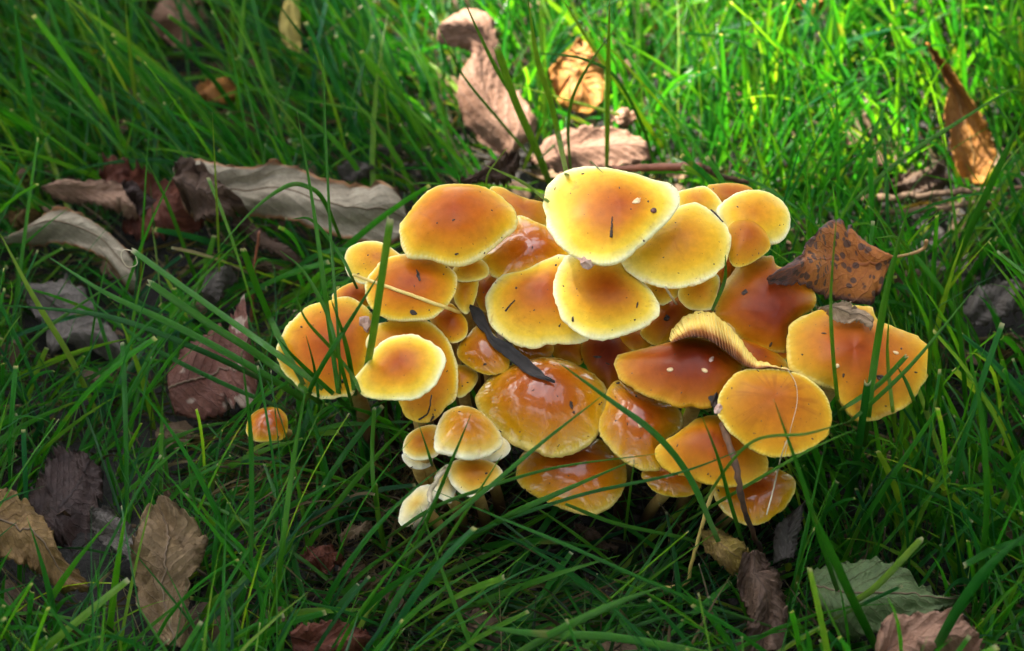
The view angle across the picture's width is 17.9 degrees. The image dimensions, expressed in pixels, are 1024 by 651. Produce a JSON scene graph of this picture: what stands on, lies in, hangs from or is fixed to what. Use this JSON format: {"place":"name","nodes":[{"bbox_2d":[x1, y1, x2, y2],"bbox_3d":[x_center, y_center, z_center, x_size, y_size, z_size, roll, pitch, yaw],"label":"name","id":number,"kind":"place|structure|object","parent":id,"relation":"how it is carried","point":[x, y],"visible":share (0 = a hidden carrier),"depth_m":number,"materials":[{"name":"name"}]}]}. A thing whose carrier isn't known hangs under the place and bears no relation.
{"place":"outdoors","nodes":[
{"label":"outdoors","id":0,"kind":"place"},
{"bbox_2d":[0,0,1023,650],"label":"ground","id":1,"kind":"structure","parent":0,"point":[86,566],"depth_m":1.02,"materials":[{"name":"plant"}]},
{"bbox_2d":[0,488,88,593],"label":"fallen leaf","id":2,"kind":"object","parent":1,"relation":"on","point":[17,539],"visible":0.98,"depth_m":0.92,"materials":[{"name":"plant"}]},
{"bbox_2d":[0,234,101,427],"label":"grass blade","id":3,"kind":"object","parent":1,"relation":"on","point":[57,336],"depth_m":0.99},
{"bbox_2d":[28,444,103,551],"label":"fallen leaf","id":4,"kind":"object","parent":1,"relation":"on","point":[70,482],"visible":0.95,"depth_m":0.96,"materials":[{"name":"plant"}]},
{"bbox_2d":[1,206,139,295],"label":"fallen leaf","id":5,"kind":"object","parent":1,"relation":"on","point":[68,226],"visible":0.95,"depth_m":1.04,"materials":[{"name":"plant"}]},
{"bbox_2d":[21,272,120,359],"bbox_3d":[-0.140,-0.003,1.028,0.022,0.018,0.043,-17,41,-20],"label":"fallen leaf","id":6,"kind":"object","parent":1,"relation":"on","point":[80,335],"visible":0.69,"depth_m":1.03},
{"bbox_2d":[41,178,138,219],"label":"fallen leaf","id":7,"kind":"object","parent":1,"relation":"on","point":[111,194],"visible":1,"depth_m":1.06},
{"bbox_2d":[89,505,135,559],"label":"fallen leaf","id":8,"kind":"object","parent":1,"relation":"on","point":[101,517],"visible":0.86,"depth_m":0.94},
{"bbox_2d":[1,304,268,383],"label":"grass blade","id":9,"kind":"object","parent":1,"relation":"on","point":[191,346],"depth_m":0.98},
{"bbox_2d":[99,152,204,241],"bbox_3d":[-0.120,-0.041,1.064,0.027,0.031,0.036,-24,44,-28],"label":"fallen leaf","id":10,"kind":"object","parent":1,"relation":"on","point":[119,173],"visible":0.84,"depth_m":1.06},
{"bbox_2d":[130,494,208,650],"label":"fallen leaf","id":11,"kind":"object","parent":1,"relation":"on","point":[175,541],"visible":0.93,"depth_m":0.92,"materials":[{"name":"plant"}]},
{"bbox_2d":[148,0,205,55],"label":"fallen leaf","id":12,"kind":"object","parent":1,"relation":"on","point":[162,11],"visible":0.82,"depth_m":1.16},
{"bbox_2d":[71,283,295,414],"bbox_3d":[-0.103,0.010,0.988,0.078,0.026,0.011,15,41,19],"label":"grass blade","id":13,"kind":"object","parent":1,"relation":"on","point":[204,374],"depth_m":0.98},
{"bbox_2d":[43,253,332,419],"bbox_3d":[-0.100,0.006,0.978,0.093,0.040,0.011,12,40,15],"label":"grass blade","id":14,"kind":"object","parent":1,"relation":"on","point":[264,374],"depth_m":0.97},
{"bbox_2d":[128,0,250,130],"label":"grass blade","id":15,"kind":"object","parent":1,"relation":"on","point":[202,67],"depth_m":1.09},
{"bbox_2d":[167,293,256,420],"bbox_3d":[-0.092,0.010,0.996,0.028,0.023,0.036,0,38,0],"label":"fallen leaf","id":16,"kind":"object","parent":1,"relation":"on","point":[190,392],"visible":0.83,"depth_m":0.99,"materials":[{"name":"plant"}]},
{"bbox_2d":[196,76,235,108],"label":"fallen leaf","id":17,"kind":"object","parent":1,"relation":"on","point":[207,90],"visible":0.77,"depth_m":1.13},
{"bbox_2d":[201,264,237,305],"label":"fallen leaf","id":18,"kind":"object","parent":1,"relation":"on","point":[212,291],"visible":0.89,"depth_m":1.03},
{"bbox_2d":[131,248,323,390],"bbox_3d":[-0.082,-0.003,0.945,0.078,0.013,0.008,29,47,32],"label":"grass blade","id":19,"kind":"object","parent":1,"relation":"on","point":[296,368],"depth_m":0.95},
{"bbox_2d":[146,279,322,404],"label":"grass blade","id":20,"kind":"object","parent":1,"relation":"on","point":[218,329],"depth_m":0.96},
{"bbox_2d":[241,352,253,560],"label":"grass blade","id":21,"kind":"object","parent":1,"relation":"on","point":[251,485],"depth_m":0.89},
{"bbox_2d":[232,216,299,267],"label":"fallen leaf","id":22,"kind":"object","parent":1,"relation":"on","point":[272,246],"visible":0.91,"depth_m":1.05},
{"bbox_2d":[240,248,305,384],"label":"grass blade","id":23,"kind":"object","parent":1,"relation":"on","point":[260,295],"depth_m":0.93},
{"bbox_2d":[246,407,314,450],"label":"mushroom","id":24,"kind":"object","parent":1,"relation":"on","point":[259,427],"visible":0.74,"depth_m":0.97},
{"bbox_2d":[271,379,307,625],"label":"grass blade","id":25,"kind":"object","parent":1,"relation":"on","point":[285,517],"depth_m":0.89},
{"bbox_2d":[173,158,406,245],"bbox_3d":[-0.071,-0.041,1.050,0.079,0.023,0.020,5,38,7],"label":"fallen leaf","id":26,"kind":"object","parent":1,"relation":"on","point":[356,208],"visible":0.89,"depth_m":1.05,"materials":[{"name":"plant"}]},
{"bbox_2d":[171,155,250,221],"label":"fallen leaf","id":27,"kind":"object","parent":26,"relation":"on","point":[191,183],"visible":0.91,"depth_m":1.04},
{"bbox_2d":[279,0,301,77],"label":"fallen leaf","id":28,"kind":"object","parent":1,"relation":"on","point":[291,9],"visible":0.84,"depth_m":1.14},
{"bbox_2d":[297,112,343,418],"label":"grass blade","id":29,"kind":"object","parent":1,"relation":"on","point":[326,302],"depth_m":0.92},
{"bbox_2d":[297,544,344,576],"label":"fallen leaf","id":30,"kind":"object","parent":1,"relation":"on","point":[326,555],"visible":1,"depth_m":0.94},
{"bbox_2d":[276,296,381,478],"bbox_3d":[-0.053,0.027,0.954,0.029,0.076,0.032,0,38,0],"label":"mushroom","id":31,"kind":"object","parent":1,"relation":"on","point":[294,335],"visible":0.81,"depth_m":0.93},
{"bbox_2d":[290,618,372,650],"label":"fallen leaf","id":32,"kind":"object","parent":1,"relation":"on","point":[305,637],"visible":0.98,"depth_m":0.90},
{"bbox_2d":[323,55,341,409],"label":"grass blade","id":33,"kind":"object","parent":1,"relation":"on","point":[332,256],"depth_m":0.92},
{"bbox_2d":[295,276,377,425],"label":"grass blade","id":34,"kind":"object","parent":1,"relation":"on","point":[328,356],"depth_m":0.91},
{"bbox_2d":[149,383,536,650],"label":"clump","id":35,"kind":"object","parent":1,"relation":"on","point":[374,584],"visible":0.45,"depth_m":0.96,"materials":[{"name":"green plant"}]},
{"bbox_2d":[332,282,396,448],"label":"mushroom","id":36,"kind":"object","parent":1,"relation":"on","point":[351,290],"visible":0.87,"depth_m":0.94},
{"bbox_2d":[364,216,393,365],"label":"grass blade","id":37,"kind":"object","parent":1,"relation":"on","point":[380,287],"depth_m":0.88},
{"bbox_2d":[345,241,413,434],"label":"mushroom","id":38,"kind":"object","parent":1,"relation":"on","point":[356,256],"visible":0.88,"depth_m":0.94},
{"bbox_2d":[355,334,445,428],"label":"mushroom","id":39,"kind":"object","parent":1,"relation":"on","point":[407,367],"visible":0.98,"depth_m":0.91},
{"bbox_2d":[365,254,456,424],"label":"mushroom","id":40,"kind":"object","parent":1,"relation":"on","point":[434,284],"visible":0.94,"depth_m":0.93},
{"bbox_2d":[366,320,457,471],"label":"mushroom","id":41,"kind":"object","parent":1,"relation":"on","point":[443,398],"visible":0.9,"depth_m":0.93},
{"bbox_2d":[398,484,448,559],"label":"mushroom","id":42,"kind":"object","parent":1,"relation":"on","point":[415,500],"visible":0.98,"depth_m":0.92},
{"bbox_2d":[382,415,470,610],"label":"grass blade","id":43,"kind":"object","parent":1,"relation":"on","point":[423,528],"depth_m":0.91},
{"bbox_2d":[403,424,450,529],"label":"mushroom","id":44,"kind":"object","parent":1,"relation":"on","point":[414,448],"visible":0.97,"depth_m":0.92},
{"bbox_2d":[430,303,467,405],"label":"mushroom","id":45,"kind":"object","parent":1,"relation":"on","point":[453,325],"visible":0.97,"depth_m":0.93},
{"bbox_2d":[434,464,470,546],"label":"mushroom","id":46,"kind":"object","parent":1,"relation":"on","point":[448,489],"visible":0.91,"depth_m":0.92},
{"bbox_2d":[399,184,517,393],"bbox_3d":[-0.015,0.005,0.960,0.034,0.104,0.029,0,38,0],"label":"mushroom","id":47,"kind":"object","parent":1,"relation":"on","point":[474,230],"visible":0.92,"depth_m":0.93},
{"bbox_2d":[453,281,480,408],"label":"mushroom","id":48,"kind":"object","parent":1,"relation":"on","point":[465,295],"visible":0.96,"depth_m":0.94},
{"bbox_2d":[457,365,477,406],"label":"mushroom","id":49,"kind":"object","parent":1,"relation":"on","point":[466,373],"visible":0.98,"depth_m":0.94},
{"bbox_2d":[434,405,502,544],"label":"mushroom","id":50,"kind":"object","parent":1,"relation":"on","point":[482,438],"visible":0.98,"depth_m":0.91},
{"bbox_2d":[452,259,488,386],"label":"mushroom","id":51,"kind":"object","parent":1,"relation":"on","point":[477,271],"visible":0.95,"depth_m":0.94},
{"bbox_2d":[448,459,502,551],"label":"mushroom","id":52,"kind":"object","parent":1,"relation":"on","point":[465,476],"visible":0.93,"depth_m":0.91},
{"bbox_2d":[457,326,509,470],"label":"mushroom","id":53,"kind":"object","parent":1,"relation":"on","point":[478,350],"visible":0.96,"depth_m":0.93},
{"bbox_2d":[437,8,537,156],"bbox_3d":[-0.009,-0.082,1.105,0.021,0.040,0.042,-22,43,-25],"label":"fallen leaf","id":54,"kind":"object","parent":1,"relation":"on","point":[484,126],"visible":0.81,"depth_m":1.10,"materials":[{"name":"plant"}]},
{"bbox_2d":[458,149,520,187],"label":"fallen leaf","id":55,"kind":"object","parent":1,"relation":"on","point":[509,163],"visible":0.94,"depth_m":1.03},
{"bbox_2d":[483,437,510,538],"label":"mushroom","id":56,"kind":"object","parent":1,"relation":"on","point":[497,497],"visible":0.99,"depth_m":0.95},
{"bbox_2d":[400,392,606,561],"bbox_3d":[-0.003,0.042,0.888,0.057,0.058,0.004,0,38,0],"label":"grass blade","id":57,"kind":"object","parent":1,"relation":"on","point":[479,494],"depth_m":0.89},
{"bbox_2d":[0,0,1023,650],"bbox_3d":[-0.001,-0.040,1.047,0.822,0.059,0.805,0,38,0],"label":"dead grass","id":58,"kind":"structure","parent":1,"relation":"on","point":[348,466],"depth_m":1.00,"materials":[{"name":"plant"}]},
{"bbox_2d":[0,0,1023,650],"bbox_3d":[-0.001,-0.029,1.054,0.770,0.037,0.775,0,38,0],"label":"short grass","id":59,"kind":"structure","parent":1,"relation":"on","point":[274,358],"depth_m":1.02,"materials":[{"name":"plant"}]},
{"bbox_2d":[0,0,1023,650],"bbox_3d":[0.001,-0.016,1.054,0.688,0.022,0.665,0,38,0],"label":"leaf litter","id":60,"kind":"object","parent":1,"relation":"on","point":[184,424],"visible":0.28,"depth_m":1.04,"materials":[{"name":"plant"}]},
{"bbox_2d":[490,186,546,225],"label":"mushroom","id":61,"kind":"object","parent":1,"relation":"on","point":[533,210],"visible":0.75,"depth_m":0.96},
{"bbox_2d":[384,453,656,539],"bbox_3d":[0.001,0.050,0.905,0.078,0.044,0.007,6,38,8],"label":"grass blade","id":62,"kind":"object","parent":1,"relation":"on","point":[419,515],"depth_m":0.90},
{"bbox_2d":[493,45,550,183],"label":"grass blade","id":63,"kind":"object","parent":1,"relation":"on","point":[527,129],"depth_m":1.02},
{"bbox_2d":[482,215,568,277],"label":"mushroom","id":64,"kind":"object","parent":1,"relation":"on","point":[514,251],"visible":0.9,"depth_m":0.94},
{"bbox_2d":[485,254,588,356],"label":"mushroom","id":65,"kind":"object","parent":1,"relation":"on","point":[516,323],"visible":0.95,"depth_m":0.93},
{"bbox_2d":[475,357,606,512],"bbox_3d":[0.009,0.041,0.944,0.032,0.068,0.037,-28,46,-31],"label":"mushroom","id":66,"kind":"object","parent":1,"relation":"on","point":[510,404],"visible":0.94,"depth_m":0.92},
{"bbox_2d":[469,304,554,382],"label":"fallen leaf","id":67,"kind":"object","parent":66,"relation":"on","point":[514,355],"visible":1,"depth_m":0.93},
{"bbox_2d":[455,460,632,551],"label":"grass blade","id":68,"kind":"object","parent":1,"relation":"on","point":[527,506],"depth_m":0.90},
{"bbox_2d":[528,1,568,175],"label":"grass blade","id":69,"kind":"object","parent":1,"relation":"on","point":[546,88],"depth_m":1.01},
{"bbox_2d":[294,427,832,606],"bbox_3d":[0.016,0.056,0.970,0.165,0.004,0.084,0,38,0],"label":"clump","id":70,"kind":"object","parent":1,"relation":"on","point":[556,548],"visible":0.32,"depth_m":0.96,"materials":[{"name":"plant"}]},
{"bbox_2d":[516,438,626,533],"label":"mushroom","id":71,"kind":"object","parent":1,"relation":"on","point":[537,485],"visible":0.84,"depth_m":0.93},
{"bbox_2d":[549,37,604,116],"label":"fallen leaf","id":72,"kind":"object","parent":1,"relation":"on","point":[565,73],"visible":0.83,"depth_m":1.12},
{"bbox_2d":[408,442,759,568],"bbox_3d":[0.018,0.050,0.902,0.100,0.064,0.004,7,39,9],"label":"grass blade","id":73,"kind":"object","parent":1,"relation":"on","point":[567,499],"depth_m":0.90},
{"bbox_2d":[516,586,662,650],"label":"grass blade","id":74,"kind":"object","parent":1,"relation":"on","point":[560,629],"depth_m":0.86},
{"bbox_2d":[530,124,650,173],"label":"fallen leaf","id":75,"kind":"object","parent":1,"relation":"on","point":[587,145],"visible":0.78,"depth_m":1.07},
{"bbox_2d":[479,625,706,650],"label":"grass blade","id":76,"kind":"object","parent":1,"relation":"on","point":[616,637],"depth_m":0.87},
{"bbox_2d":[433,490,770,627],"bbox_3d":[0.024,0.068,0.904,0.103,0.025,0.012,11,39,14],"label":"grass blade","id":77,"kind":"object","parent":1,"relation":"on","point":[590,555],"depth_m":0.90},
{"bbox_2d":[553,255,659,439],"bbox_3d":[0.025,0.022,0.949,0.025,0.090,0.032,-25,44,-28],"label":"mushroom","id":78,"kind":"object","parent":1,"relation":"on","point":[601,306],"visible":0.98,"depth_m":0.92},
{"bbox_2d":[580,337,632,436],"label":"mushroom","id":79,"kind":"object","parent":1,"relation":"on","point":[609,350],"visible":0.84,"depth_m":0.94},
{"bbox_2d":[605,0,610,167],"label":"grass blade","id":80,"kind":"object","parent":1,"relation":"on","point":[607,99],"depth_m":1.03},
{"bbox_2d":[543,166,679,389],"bbox_3d":[0.026,0.006,0.953,0.036,0.112,0.033,-29,47,-32],"label":"mushroom","id":81,"kind":"object","parent":1,"relation":"on","point":[578,220],"visible":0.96,"depth_m":0.92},
{"bbox_2d":[557,361,720,542],"bbox_3d":[0.036,0.032,0.889,0.048,0.056,0.009,8,39,11],"label":"grass blade","id":82,"kind":"object","parent":1,"relation":"on","point":[659,438],"depth_m":0.89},
{"bbox_2d":[599,380,682,525],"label":"mushroom","id":83,"kind":"object","parent":1,"relation":"on","point":[619,436],"visible":0.85,"depth_m":0.92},
{"bbox_2d":[640,296,692,345],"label":"mushroom","id":84,"kind":"object","parent":1,"relation":"on","point":[656,331],"visible":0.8,"depth_m":0.94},
{"bbox_2d":[637,467,700,542],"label":"mushroom","id":85,"kind":"object","parent":1,"relation":"on","point":[675,486],"visible":0.78,"depth_m":0.92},
{"bbox_2d":[622,202,730,288],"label":"mushroom","id":86,"kind":"object","parent":1,"relation":"on","point":[691,245],"visible":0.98,"depth_m":0.93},
{"bbox_2d":[614,338,742,516],"bbox_3d":[0.048,0.037,0.940,0.028,0.078,0.033,-30,47,-33],"label":"mushroom","id":87,"kind":"object","parent":1,"relation":"on","point":[641,371],"visible":0.95,"depth_m":0.92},
{"bbox_2d":[673,274,719,435],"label":"mushroom","id":88,"kind":"object","parent":1,"relation":"on","point":[702,296],"visible":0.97,"depth_m":0.93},
{"bbox_2d":[678,186,721,213],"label":"mushroom","id":89,"kind":"object","parent":1,"relation":"on","point":[708,198],"visible":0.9,"depth_m":0.95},
{"bbox_2d":[655,415,768,543],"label":"mushroom","id":90,"kind":"object","parent":1,"relation":"on","point":[692,440],"visible":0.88,"depth_m":0.91,"materials":[{"name":"plant"}]},
{"bbox_2d":[701,525,748,575],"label":"fallen leaf","id":91,"kind":"object","parent":1,"relation":"on","point":[727,550],"visible":0.98,"depth_m":0.92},
{"bbox_2d":[669,310,790,415],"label":"mushroom","id":92,"kind":"object","parent":1,"relation":"on","point":[712,327],"visible":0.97,"depth_m":0.92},
{"bbox_2d":[698,220,770,417],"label":"mushroom","id":93,"kind":"object","parent":1,"relation":"on","point":[749,238],"visible":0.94,"depth_m":0.94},
{"bbox_2d":[719,422,762,552],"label":"twig","id":94,"kind":"object","parent":1,"relation":"on","point":[726,436],"visible":0.81,"depth_m":0.90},
{"bbox_2d":[708,338,789,485],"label":"mushroom","id":95,"kind":"object","parent":1,"relation":"on","point":[759,352],"visible":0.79,"depth_m":0.93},
{"bbox_2d":[716,190,790,244],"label":"mushroom","id":96,"kind":"object","parent":1,"relation":"on","point":[768,213],"visible":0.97,"depth_m":0.94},
{"bbox_2d":[713,467,795,530],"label":"mushroom","id":97,"kind":"object","parent":1,"relation":"on","point":[757,495],"visible":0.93,"depth_m":0.92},
{"bbox_2d":[737,550,787,650],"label":"fallen leaf","id":98,"kind":"object","parent":1,"relation":"on","point":[759,586],"visible":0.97,"depth_m":0.91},
{"bbox_2d":[712,255,816,352],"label":"mushroom","id":99,"kind":"object","parent":1,"relation":"on","point":[765,310],"visible":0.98,"depth_m":0.93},
{"bbox_2d":[767,218,928,304],"bbox_3d":[0.097,-0.019,0.956,0.019,0.029,0.067,29,46,31],"label":"fallen leaf","id":100,"kind":"object","parent":99,"relation":"on","point":[860,267],"visible":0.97,"depth_m":0.96,"materials":[{"name":"plant"}]},
{"bbox_2d":[715,368,831,535],"bbox_3d":[0.069,0.046,0.929,0.042,0.077,0.027,29,47,32],"label":"mushroom","id":101,"kind":"object","parent":1,"relation":"on","point":[748,405],"visible":0.94,"depth_m":0.90,"materials":[{"name":"plant"}]},
{"bbox_2d":[771,500,805,563],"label":"fallen leaf","id":102,"kind":"object","parent":1,"relation":"on","point":[788,528],"visible":1,"depth_m":0.93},
{"bbox_2d":[773,399,839,591],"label":"grass blade","id":103,"kind":"object","parent":1,"relation":"on","point":[821,544],"depth_m":0.87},
{"bbox_2d":[829,206,844,441],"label":"grass blade","id":104,"kind":"object","parent":1,"relation":"on","point":[833,359],"depth_m":0.90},
{"bbox_2d":[808,501,875,650],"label":"grass blade","id":105,"kind":"object","parent":1,"relation":"on","point":[837,566],"depth_m":0.88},
{"bbox_2d":[780,305,927,478],"bbox_3d":[0.096,0.032,0.945,0.045,0.079,0.033,17,41,21],"label":"mushroom","id":106,"kind":"object","parent":1,"relation":"on","point":[810,341],"visible":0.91,"depth_m":0.92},
{"bbox_2d":[818,300,873,329],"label":"fallen leaf","id":107,"kind":"object","parent":106,"relation":"on","point":[843,311],"visible":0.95,"depth_m":0.92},
{"bbox_2d":[850,380,870,497],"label":"grass blade","id":108,"kind":"object","parent":1,"relation":"on","point":[861,423],"depth_m":0.92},
{"bbox_2d":[812,556,959,641],"bbox_3d":[0.104,0.076,0.912,0.042,0.020,0.020,0,38,0],"label":"fallen leaf","id":109,"kind":"object","parent":1,"relation":"on","point":[910,597],"visible":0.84,"depth_m":0.91,"materials":[{"name":"plant"}]},
{"bbox_2d":[862,199,910,450],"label":"grass blade","id":110,"kind":"object","parent":1,"relation":"on","point":[878,339],"depth_m":0.91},
{"bbox_2d":[856,537,923,601],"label":"grass blade","id":111,"kind":"object","parent":1,"relation":"on","point":[894,567],"depth_m":0.89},
{"bbox_2d":[845,284,977,425],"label":"grass blade","id":112,"kind":"object","parent":1,"relation":"on","point":[890,384],"depth_m":0.90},
{"bbox_2d":[889,160,946,194],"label":"fallen leaf","id":113,"kind":"object","parent":1,"relation":"on","point":[907,181],"visible":0.9,"depth_m":1.08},
{"bbox_2d":[875,608,983,650],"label":"fallen leaf","id":114,"kind":"object","parent":1,"relation":"on","point":[917,628],"visible":0.98,"depth_m":0.88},
{"bbox_2d":[838,81,1023,217],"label":"grass blade","id":115,"kind":"object","parent":1,"relation":"on","point":[859,196],"depth_m":1.01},
{"bbox_2d":[861,185,1022,202],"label":"stem","id":116,"kind":"object","parent":1,"relation":"on","point":[935,193],"visible":0.76,"depth_m":1.06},
{"bbox_2d":[926,42,996,184],"bbox_3d":[0.151,-0.071,1.091,0.015,0.044,0.036,-15,40,-19],"label":"fallen leaf","id":117,"kind":"object","parent":1,"relation":"on","point":[976,154],"visible":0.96,"depth_m":1.09,"materials":[{"name":"plant"}]},
{"bbox_2d":[932,112,1023,314],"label":"grass blade","id":118,"kind":"object","parent":1,"relation":"on","point":[983,198],"depth_m":0.99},
{"bbox_2d":[934,534,1023,650],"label":"grass blade","id":119,"kind":"object","parent":1,"relation":"on","point":[974,585],"depth_m":0.85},
{"bbox_2d":[969,348,989,594],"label":"grass blade","id":120,"kind":"object","parent":1,"relation":"on","point":[986,490],"depth_m":0.88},
{"bbox_2d":[963,276,1023,325],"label":"fallen leaf","id":121,"kind":"object","parent":1,"relation":"on","point":[1001,299],"visible":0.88,"depth_m":1.03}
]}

